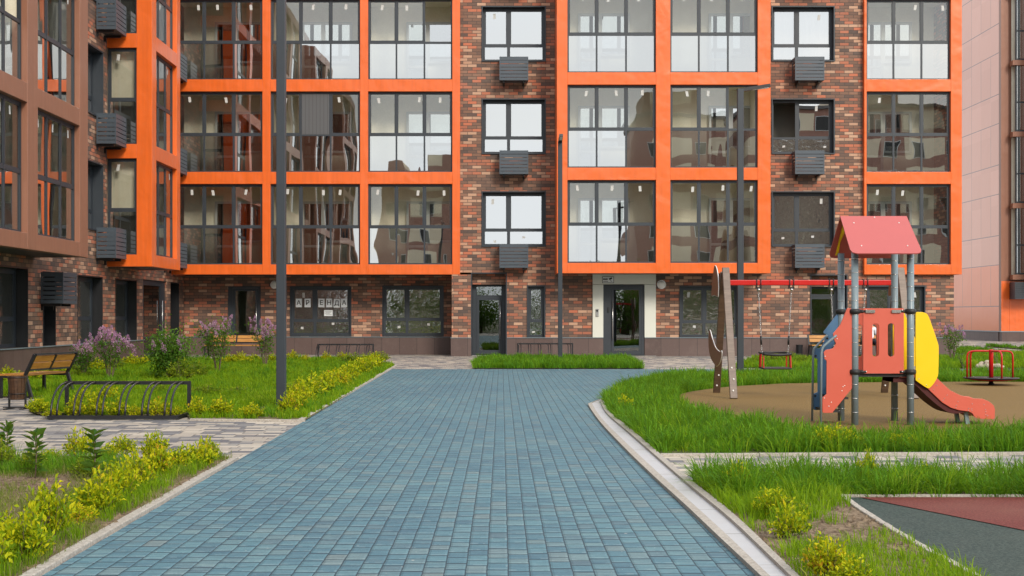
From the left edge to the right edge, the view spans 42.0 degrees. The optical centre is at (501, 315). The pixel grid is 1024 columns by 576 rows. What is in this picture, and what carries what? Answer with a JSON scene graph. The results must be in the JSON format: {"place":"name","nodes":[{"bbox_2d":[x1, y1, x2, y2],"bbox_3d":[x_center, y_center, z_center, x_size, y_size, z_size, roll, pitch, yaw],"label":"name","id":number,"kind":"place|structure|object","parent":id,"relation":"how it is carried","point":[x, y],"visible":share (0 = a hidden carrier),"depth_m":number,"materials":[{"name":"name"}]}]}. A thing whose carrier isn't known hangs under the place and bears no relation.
{"place":"outdoors","nodes":[
{"label":"outdoors","id":0,"kind":"place"},
{"bbox_2d":[0,0,186,371],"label":"apartment wing","id":1,"kind":"structure","parent":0,"point":[93,161],"depth_m":34.98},
{"bbox_2d":[0,268,15,347],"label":"window","id":2,"kind":"structure","parent":1,"relation":"in","point":[7,276],"depth_m":30.09,"materials":[{"name":"glass"}]},
{"bbox_2d":[0,93,20,231],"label":"window","id":3,"kind":"structure","parent":1,"relation":"in","point":[10,176],"depth_m":26.13,"materials":[{"name":"glass"}]},
{"bbox_2d":[0,0,20,79],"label":"window","id":4,"kind":"structure","parent":1,"relation":"in","point":[10,26],"depth_m":26.14,"materials":[{"name":"glass"}]},
{"bbox_2d":[38,110,73,240],"bbox_3d":[-9.630,-2.950,28.610,0.070,2.610,2.720,0,0,0],"label":"window","id":5,"kind":"structure","parent":1,"relation":"in","point":[55,197],"depth_m":28.85,"materials":[{"name":"glass"}]},
{"bbox_2d":[38,0,73,105],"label":"window","id":6,"kind":"structure","parent":1,"relation":"in","point":[55,60],"depth_m":28.92,"materials":[{"name":"glass"}]},
{"bbox_2d":[78,277,91,342],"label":"window","id":7,"kind":"structure","parent":1,"relation":"in","point":[84,283],"depth_m":35.74,"materials":[{"name":"glass"}]},
{"bbox_2d":[116,280,126,339],"bbox_3d":[-10.995,-0.139,38.028,0.070,1.723,2.101,0,0,0],"label":"window","id":8,"kind":"structure","parent":1,"relation":"in","point":[121,286],"depth_m":38.57,"materials":[{"name":"glass"}]},
{"bbox_2d":[108,159,136,254],"bbox_3d":[-10.290,-2.950,36.275,0.800,2.610,0.070,0,0,0],"label":"window","id":9,"kind":"structure","parent":1,"relation":"in","point":[122,218],"depth_m":36.27,"materials":[{"name":"glass"}]},
{"bbox_2d":[108,48,136,143],"bbox_3d":[-10.290,-5.950,36.275,0.800,2.610,0.070,0,0,0],"label":"window","id":10,"kind":"structure","parent":1,"relation":"in","point":[126,108],"depth_m":36.27,"materials":[{"name":"glass"}]},
{"bbox_2d":[143,282,162,354],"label":"door","id":11,"kind":"structure","parent":1,"relation":"in","point":[151,291],"depth_m":41.06,"materials":[{"name":"glass"}]},
{"bbox_2d":[156,162,172,257],"bbox_3d":[-9.630,-2.950,37.755,0.070,2.610,2.310,0,0,0],"label":"window","id":12,"kind":"structure","parent":1,"relation":"in","point":[164,221],"depth_m":38.10,"materials":[{"name":"glass"}]},
{"bbox_2d":[156,55,172,153],"bbox_3d":[-9.630,-5.950,37.755,0.070,2.610,2.310,0,0,0],"label":"window","id":13,"kind":"structure","parent":1,"relation":"in","point":[164,117],"depth_m":38.10,"materials":[{"name":"glass"}]},
{"bbox_2d":[156,0,172,49],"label":"window","id":14,"kind":"structure","parent":1,"relation":"in","point":[164,13],"depth_m":38.10,"materials":[{"name":"glass"}]},
{"bbox_2d":[170,282,178,338],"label":"side door","id":15,"kind":"structure","parent":1,"relation":"in","point":[174,291],"depth_m":44.27,"materials":[{"name":"black metal"}]},
{"bbox_2d":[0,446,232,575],"bbox_3d":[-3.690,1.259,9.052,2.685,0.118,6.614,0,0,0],"label":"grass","id":16,"kind":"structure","parent":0,"point":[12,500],"depth_m":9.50,"materials":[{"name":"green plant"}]},
{"bbox_2d":[3,353,394,419],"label":"lawn","id":17,"kind":"structure","parent":0,"point":[259,417],"depth_m":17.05,"materials":[{"name":"plant"}]},
{"bbox_2d":[0,352,77,398],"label":"park bench","id":18,"kind":"object","parent":17,"relation":"on","point":[36,363],"visible":0.94,"depth_m":21.71,"materials":[{"name":"brown wood"}]},
{"bbox_2d":[69,339,95,373],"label":"lilac shrub","id":19,"kind":"object","parent":17,"relation":"on","point":[82,360],"visible":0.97,"depth_m":27.46,"materials":[{"name":"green plant"}]},
{"bbox_2d":[87,325,138,376],"bbox_3d":[-7.786,0.757,26.616,1.038,1.126,0.786,0,0,0],"label":"lilac shrub","id":20,"kind":"object","parent":17,"relation":"on","point":[100,336],"visible":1,"depth_m":26.55,"materials":[{"name":"purple plant"}]},
{"bbox_2d":[135,314,203,377],"bbox_3d":[-6.769,0.711,26.972,1.347,1.484,1.476,0,0,41],"label":"lilac shrub","id":21,"kind":"object","parent":17,"relation":"on","point":[165,354],"visible":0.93,"depth_m":26.85,"materials":[{"name":"green plant"}]},
{"bbox_2d":[188,313,237,369],"bbox_3d":[-6.318,0.637,29.323,1.083,1.365,1.389,0,0,0],"label":"lilac shrub","id":22,"kind":"object","parent":17,"relation":"on","point":[210,338],"visible":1,"depth_m":29.29,"materials":[{"name":"green plant"}]},
{"bbox_2d":[244,316,275,363],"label":"lilac shrub","id":23,"kind":"object","parent":17,"relation":"on","point":[266,335],"visible":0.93,"depth_m":33.51,"materials":[{"name":"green plant"}]},
{"bbox_2d":[276,0,285,404],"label":"lamp post","id":24,"kind":"object","parent":17,"relation":"on","point":[280,197],"visible":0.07,"depth_m":18.24,"materials":[{"name":"metal"}]},
{"bbox_2d":[0,354,1023,575],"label":"paving","id":25,"kind":"structure","parent":0,"point":[240,439],"depth_m":15.52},
{"bbox_2d":[3,375,27,409],"bbox_3d":[-6.860,1.095,18.900,0.400,0.470,0.320,0,0,0],"label":"litter bin","id":26,"kind":"object","parent":25,"relation":"on","point":[17,387],"visible":0.98,"depth_m":18.81,"materials":[{"name":"brown wood"}]},
{"bbox_2d":[0,455,228,575],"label":"flower bed","id":27,"kind":"object","parent":25,"relation":"on","point":[20,479],"visible":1,"depth_m":10.12,"materials":[{"name":"soil"}]},
{"bbox_2d":[0,500,56,557],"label":"golden bush","id":28,"kind":"object","parent":27,"relation":"on","point":[35,533],"visible":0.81,"depth_m":7.07,"materials":[{"name":"yellow plant"}]},
{"bbox_2d":[19,427,47,477],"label":"seedling","id":29,"kind":"object","parent":27,"relation":"on","point":[36,432],"visible":0.96,"depth_m":10.69,"materials":[{"name":"green plant"}]},
{"bbox_2d":[23,473,75,534],"bbox_3d":[-2.634,1.121,7.798,0.317,0.403,0.294,0,0,37],"label":"golden bush","id":30,"kind":"object","parent":27,"relation":"on","point":[61,515],"visible":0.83,"depth_m":7.75,"materials":[{"name":"yellow plant"}]},
{"bbox_2d":[0,442,134,474],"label":"grass","id":31,"kind":"structure","parent":27,"relation":"on","point":[49,460],"depth_m":11.13,"materials":[{"name":"green plant"}]},
{"bbox_2d":[60,425,92,455],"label":"golden bush","id":32,"kind":"object","parent":27,"relation":"on","point":[69,445],"visible":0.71,"depth_m":12.24,"materials":[{"name":"yellow plant"}]},
{"bbox_2d":[78,427,109,472],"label":"seedling","id":33,"kind":"object","parent":27,"relation":"on","point":[94,444],"visible":0.88,"depth_m":10.48,"materials":[{"name":"green plant"}]},
{"bbox_2d":[69,465,125,512],"bbox_3d":[-2.658,1.151,8.749,0.365,0.342,0.341,0,0,41],"label":"golden bush","id":34,"kind":"object","parent":27,"relation":"on","point":[97,495],"visible":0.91,"depth_m":8.69,"materials":[{"name":"yellow plant"}]},
{"bbox_2d":[92,455,141,496],"bbox_3d":[-2.712,1.155,9.389,0.340,0.333,0.367,0,0,-8],"label":"golden bush","id":35,"kind":"object","parent":27,"relation":"on","point":[123,481],"visible":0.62,"depth_m":9.36,"materials":[{"name":"yellow plant"}]},
{"bbox_2d":[115,446,158,487],"bbox_3d":[-2.748,1.149,10.023,0.343,0.344,0.368,0,0,-38],"label":"golden bush","id":36,"kind":"object","parent":27,"relation":"on","point":[145,473],"visible":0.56,"depth_m":10.01,"materials":[{"name":"yellow plant"}]},
{"bbox_2d":[142,436,176,472],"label":"golden bush","id":37,"kind":"object","parent":27,"relation":"on","point":[162,454],"visible":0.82,"depth_m":10.79,"materials":[{"name":"yellow plant"}]},
{"bbox_2d":[47,381,190,418],"bbox_3d":[-4.930,1.094,17.270,1.660,0.448,0.725,0,0,0],"label":"bike rack","id":38,"kind":"object","parent":25,"relation":"on","point":[110,384],"visible":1,"depth_m":17.04,"materials":[{"name":"black metal"}]},
{"bbox_2d":[172,0,961,355],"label":"apartment block","id":39,"kind":"structure","parent":25,"relation":"on","point":[422,136],"depth_m":43.38,"materials":[{"name":"brick"}]},
{"bbox_2d":[180,184,261,263],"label":"window","id":40,"kind":"structure","parent":39,"relation":"in","point":[206,244],"depth_m":43.37,"materials":[{"name":"glass"}]},
{"bbox_2d":[180,92,261,171],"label":"window","id":41,"kind":"structure","parent":39,"relation":"in","point":[206,152],"depth_m":43.37,"materials":[{"name":"glass"}]},
{"bbox_2d":[180,0,261,78],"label":"window","id":42,"kind":"structure","parent":39,"relation":"in","point":[233,59],"depth_m":43.37,"materials":[{"name":"glass"}]},
{"bbox_2d":[233,288,257,333],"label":"window","id":43,"kind":"structure","parent":39,"relation":"in","point":[245,300],"depth_m":46.81,"materials":[{"name":"glass"}]},
{"bbox_2d":[271,184,359,263],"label":"window","id":44,"kind":"structure","parent":39,"relation":"in","point":[305,244],"depth_m":43.37,"materials":[{"name":"glass"}]},
{"bbox_2d":[271,92,359,171],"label":"window","id":45,"kind":"structure","parent":39,"relation":"in","point":[331,152],"depth_m":43.37,"materials":[{"name":"glass"}]},
{"bbox_2d":[271,0,359,78],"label":"window","id":46,"kind":"structure","parent":39,"relation":"in","point":[330,59],"depth_m":43.37,"materials":[{"name":"glass"}]},
{"bbox_2d":[291,287,349,334],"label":"window","id":47,"kind":"structure","parent":39,"relation":"in","point":[311,320],"depth_m":46.11,"materials":[{"name":"glass"}]},
{"bbox_2d":[368,184,451,263],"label":"window","id":48,"kind":"structure","parent":39,"relation":"in","point":[387,244],"depth_m":43.37,"materials":[{"name":"glass"}]},
{"bbox_2d":[368,92,451,171],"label":"window","id":49,"kind":"structure","parent":39,"relation":"in","point":[387,152],"depth_m":43.37,"materials":[{"name":"glass"}]},
{"bbox_2d":[368,0,451,78],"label":"window","id":50,"kind":"structure","parent":39,"relation":"in","point":[396,59],"depth_m":43.37,"materials":[{"name":"glass"}]},
{"bbox_2d":[384,287,442,334],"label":"window","id":51,"kind":"structure","parent":39,"relation":"in","point":[407,310],"depth_m":46.11,"materials":[{"name":"glass"}]},
{"bbox_2d":[477,287,500,354],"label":"door","id":52,"kind":"structure","parent":39,"relation":"in","point":[488,308],"depth_m":46.15,"materials":[{"name":"glass"}]},
{"bbox_2d":[483,193,544,245],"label":"window","id":53,"kind":"structure","parent":39,"relation":"in","point":[508,218],"depth_m":43.62,"materials":[{"name":"glass"}]},
{"bbox_2d":[483,101,544,152],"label":"window","id":54,"kind":"structure","parent":39,"relation":"in","point":[507,125],"depth_m":43.62,"materials":[{"name":"glass"}]},
{"bbox_2d":[483,9,544,59],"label":"window","id":55,"kind":"structure","parent":39,"relation":"in","point":[506,32],"depth_m":43.62,"materials":[{"name":"glass"}]},
{"bbox_2d":[528,287,543,336],"bbox_3d":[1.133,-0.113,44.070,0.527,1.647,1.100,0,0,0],"label":"window","id":56,"kind":"structure","parent":39,"relation":"in","point":[535,294],"depth_m":44.63,"materials":[{"name":"glass"}]},
{"bbox_2d":[567,180,655,262],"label":"window","id":57,"kind":"structure","parent":39,"relation":"in","point":[587,242],"depth_m":42.11,"materials":[{"name":"glass"}]},
{"bbox_2d":[567,85,655,167],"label":"window","id":58,"kind":"structure","parent":39,"relation":"in","point":[587,147],"depth_m":42.11,"materials":[{"name":"glass"}]},
{"bbox_2d":[567,0,655,71],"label":"window","id":59,"kind":"structure","parent":39,"relation":"in","point":[596,51],"depth_m":42.11,"materials":[{"name":"glass"}]},
{"bbox_2d":[611,287,640,355],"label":"door","id":60,"kind":"structure","parent":39,"relation":"in","point":[625,301],"depth_m":45.41,"materials":[{"name":"glass"}]},
{"bbox_2d":[681,287,736,336],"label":"window","id":61,"kind":"structure","parent":39,"relation":"in","point":[699,309],"depth_m":44.63,"materials":[{"name":"glass"}]},
{"bbox_2d":[670,180,756,262],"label":"window","id":62,"kind":"structure","parent":39,"relation":"in","point":[690,242],"depth_m":42.11,"materials":[{"name":"glass"}]},
{"bbox_2d":[670,85,756,167],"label":"window","id":63,"kind":"structure","parent":39,"relation":"in","point":[690,147],"depth_m":42.11,"materials":[{"name":"glass"}]},
{"bbox_2d":[670,0,756,71],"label":"window","id":64,"kind":"structure","parent":39,"relation":"in","point":[698,51],"depth_m":42.11,"materials":[{"name":"glass"}]},
{"bbox_2d":[773,193,831,245],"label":"window","id":65,"kind":"structure","parent":39,"relation":"in","point":[798,218],"depth_m":44.70,"materials":[{"name":"glass"}]},
{"bbox_2d":[773,101,831,152],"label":"window","id":66,"kind":"structure","parent":39,"relation":"in","point":[797,125],"depth_m":43.62,"materials":[{"name":"glass"}]},
{"bbox_2d":[773,9,831,59],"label":"window","id":67,"kind":"structure","parent":39,"relation":"in","point":[796,32],"depth_m":43.62,"materials":[{"name":"glass"}]},
{"bbox_2d":[811,289,833,348],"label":"door","id":68,"kind":"structure","parent":39,"relation":"in","point":[821,317],"depth_m":45.95,"materials":[{"name":"glass"}]},
{"bbox_2d":[868,287,922,336],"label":"window","id":69,"kind":"structure","parent":39,"relation":"in","point":[878,297],"depth_m":44.43,"materials":[{"name":"glass"}]},
{"bbox_2d":[867,184,949,263],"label":"window","id":70,"kind":"structure","parent":39,"relation":"in","point":[933,240],"depth_m":43.37,"materials":[{"name":"glass"}]},
{"bbox_2d":[867,92,949,171],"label":"window","id":71,"kind":"structure","parent":39,"relation":"in","point":[886,152],"depth_m":43.37,"materials":[{"name":"glass"}]},
{"bbox_2d":[867,0,949,78],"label":"window","id":72,"kind":"structure","parent":39,"relation":"in","point":[892,59],"depth_m":43.37,"materials":[{"name":"glass"}]},
{"bbox_2d":[588,399,769,575],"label":"kerb","id":73,"kind":"structure","parent":25,"relation":"on","point":[732,546],"depth_m":9.11,"materials":[{"name":"concrete"}]},
{"bbox_2d":[592,400,785,575],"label":"drain channel","id":74,"kind":"object","parent":25,"relation":"on","point":[755,553],"visible":0.63,"depth_m":9.34,"materials":[{"name":"grey concrete"}]},
{"bbox_2d":[600,400,798,575],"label":"kerb","id":75,"kind":"structure","parent":25,"relation":"on","point":[760,544],"depth_m":9.04,"materials":[{"name":"concrete"}]},
{"bbox_2d":[692,480,1012,575],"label":"flower bed","id":76,"kind":"object","parent":25,"relation":"on","point":[855,513],"visible":0.17,"depth_m":8.06,"materials":[{"name":"soil"}]},
{"bbox_2d":[691,466,852,522],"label":"grass","id":77,"kind":"structure","parent":76,"relation":"on","point":[816,499],"depth_m":9.09,"materials":[{"name":"green plant"}]},
{"bbox_2d":[751,483,796,514],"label":"golden bush","id":78,"kind":"object","parent":76,"relation":"on","point":[768,502],"visible":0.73,"depth_m":8.57,"materials":[{"name":"plant"}]},
{"bbox_2d":[768,499,812,537],"bbox_3d":[1.673,1.198,7.827,0.278,0.245,0.259,0,0,-26],"label":"golden bush","id":79,"kind":"object","parent":76,"relation":"on","point":[786,523],"visible":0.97,"depth_m":7.80,"materials":[{"name":"yellow plant"}]},
{"bbox_2d":[799,530,853,575],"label":"golden bush","id":80,"kind":"object","parent":76,"relation":"on","point":[818,560],"visible":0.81,"depth_m":6.58,"materials":[{"name":"yellow plant"}]},
{"bbox_2d":[656,439,1023,500],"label":"grass","id":81,"kind":"structure","parent":76,"relation":"on","point":[1009,477],"depth_m":9.83,"materials":[{"name":"green plant"}]},
{"bbox_2d":[825,551,877,575],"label":"golden bush","id":82,"kind":"object","parent":76,"relation":"on","point":[849,570],"visible":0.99,"depth_m":6.38,"materials":[{"name":"yellow plant"}]},
{"bbox_2d":[469,351,644,368],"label":"grass","id":83,"kind":"structure","parent":0,"point":[521,360],"depth_m":33.42,"materials":[{"name":"green plant"}]},
{"bbox_2d":[590,362,1023,452],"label":"lawn","id":84,"kind":"structure","parent":0,"point":[742,451],"depth_m":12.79,"materials":[{"name":"plant"}]},
{"bbox_2d":[737,84,770,371],"bbox_3d":[5.257,-1.750,27.900,0.738,6.180,0.225,0,0,0],"label":"lamp post","id":85,"kind":"object","parent":84,"relation":"on","point":[740,226],"visible":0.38,"depth_m":27.84,"materials":[{"name":"metal"}]},
{"bbox_2d":[710,490,988,575],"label":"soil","id":86,"kind":"structure","parent":0,"point":[853,517],"depth_m":8.08,"materials":[{"name":"soil"}]},
{"bbox_2d":[681,382,1023,434],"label":"playground surface","id":87,"kind":"object","parent":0,"point":[1005,399],"visible":0.35,"depth_m":19.79,"materials":[{"name":"beige sand"}]},
{"bbox_2d":[708,265,918,398],"bbox_3d":[5.003,0.239,21.635,2.975,2.122,2.012,0,0,0],"label":"playground swing","id":88,"kind":"object","parent":87,"relation":"on","point":[722,291],"visible":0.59,"depth_m":21.44,"materials":[{"name":"brown wood"}]},
{"bbox_2d":[755,279,793,368],"bbox_3d":[4.405,0.139,21.451,0.620,1.455,0.461,0,0,0],"label":"cradle swing","id":89,"kind":"object","parent":88,"relation":"hanging from","point":[786,354],"visible":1,"depth_m":21.46,"materials":[{"name":"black metal"}]},
{"bbox_2d":[963,349,1019,384],"bbox_3d":[9.110,0.966,24.800,1.000,0.660,1.000,0,0,0],"label":"carousel","id":90,"kind":"object","parent":87,"relation":"on","point":[990,378],"visible":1,"depth_m":24.76,"materials":[{"name":"red metal"}]},
{"bbox_2d":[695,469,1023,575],"bbox_3d":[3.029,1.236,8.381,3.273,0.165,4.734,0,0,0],"label":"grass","id":91,"kind":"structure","parent":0,"point":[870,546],"depth_m":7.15,"materials":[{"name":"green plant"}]},
{"bbox_2d":[735,347,1023,367],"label":"grass","id":92,"kind":"structure","parent":0,"point":[1008,361],"depth_m":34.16,"materials":[{"name":"green plant"}]},
{"bbox_2d":[811,216,994,424],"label":"play tower","id":93,"kind":"structure","parent":0,"point":[842,366],"depth_m":15.76,"materials":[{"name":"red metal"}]},
{"bbox_2d":[849,497,1023,575],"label":"sports court","id":94,"kind":"object","parent":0,"point":[995,550],"visible":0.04,"depth_m":7.98,"materials":[{"name":"grey rubber"}]},
{"bbox_2d":[862,497,1023,529],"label":"sports court","id":95,"kind":"object","parent":94,"relation":"on","point":[1006,511],"visible":1,"depth_m":9.15,"materials":[{"name":"red rubber"}]},
{"label":"ground","id":96,"kind":"structure","parent":0,"visible":0},
{"bbox_2d":[19,456,238,575],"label":"kerb","id":97,"kind":"structure","parent":96,"relation":"on","point":[54,561],"depth_m":8.30,"materials":[{"name":"concrete"}]},
{"bbox_2d":[660,452,1023,456],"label":"kerb","id":98,"kind":"structure","parent":96,"relation":"on","point":[841,454],"depth_m":12.60,"materials":[{"name":"concrete"}]},
{"bbox_2d":[843,495,975,575],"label":"kerb","id":99,"kind":"structure","parent":96,"relation":"on","point":[854,504],"depth_m":8.28,"materials":[{"name":"concrete"}]},
{"bbox_2d":[846,494,1022,496],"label":"kerb","id":100,"kind":"structure","parent":96,"relation":"on","point":[929,495],"depth_m":9.66,"materials":[{"name":"concrete"}]},
{"bbox_2d":[954,0,1023,341],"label":"copper block","id":101,"kind":"structure","parent":96,"relation":"on","point":[989,293],"depth_m":57.28,"materials":[{"name":"pink metal"}]},
{"bbox_2d":[1011,208,1023,274],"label":"window","id":102,"kind":"structure","parent":101,"relation":"in","point":[1017,214],"depth_m":56.01,"materials":[{"name":"glass"}]},
{"bbox_2d":[1011,137,1023,202],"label":"window","id":103,"kind":"structure","parent":101,"relation":"in","point":[1017,143],"depth_m":56.01,"materials":[{"name":"glass"}]},
{"bbox_2d":[1011,65,1023,131],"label":"window","id":104,"kind":"structure","parent":101,"relation":"in","point":[1017,72],"depth_m":56.01,"materials":[{"name":"glass"}]},
{"bbox_2d":[1011,0,1023,60],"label":"window","id":105,"kind":"structure","parent":101,"relation":"in","point":[1017,6],"depth_m":56.01,"materials":[{"name":"glass"}]},
{"label":"lawn","id":106,"kind":"structure","parent":0,"visible":0},
{"bbox_2d":[938,320,966,357],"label":"lilac shrub","id":107,"kind":"object","parent":106,"relation":"on","point":[954,333],"visible":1,"depth_m":36.49,"materials":[{"name":"green plant"}]},
{"label":"lawn","id":108,"kind":"structure","parent":0,"visible":0},
{"bbox_2d":[558,134,562,356],"bbox_3d":[1.610,-1.770,36.240,0.212,6.220,0.732,0,0,0],"label":"lamp post","id":109,"kind":"object","parent":108,"relation":"on","point":[560,244],"visible":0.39,"depth_m":36.44,"materials":[{"name":"metal"}]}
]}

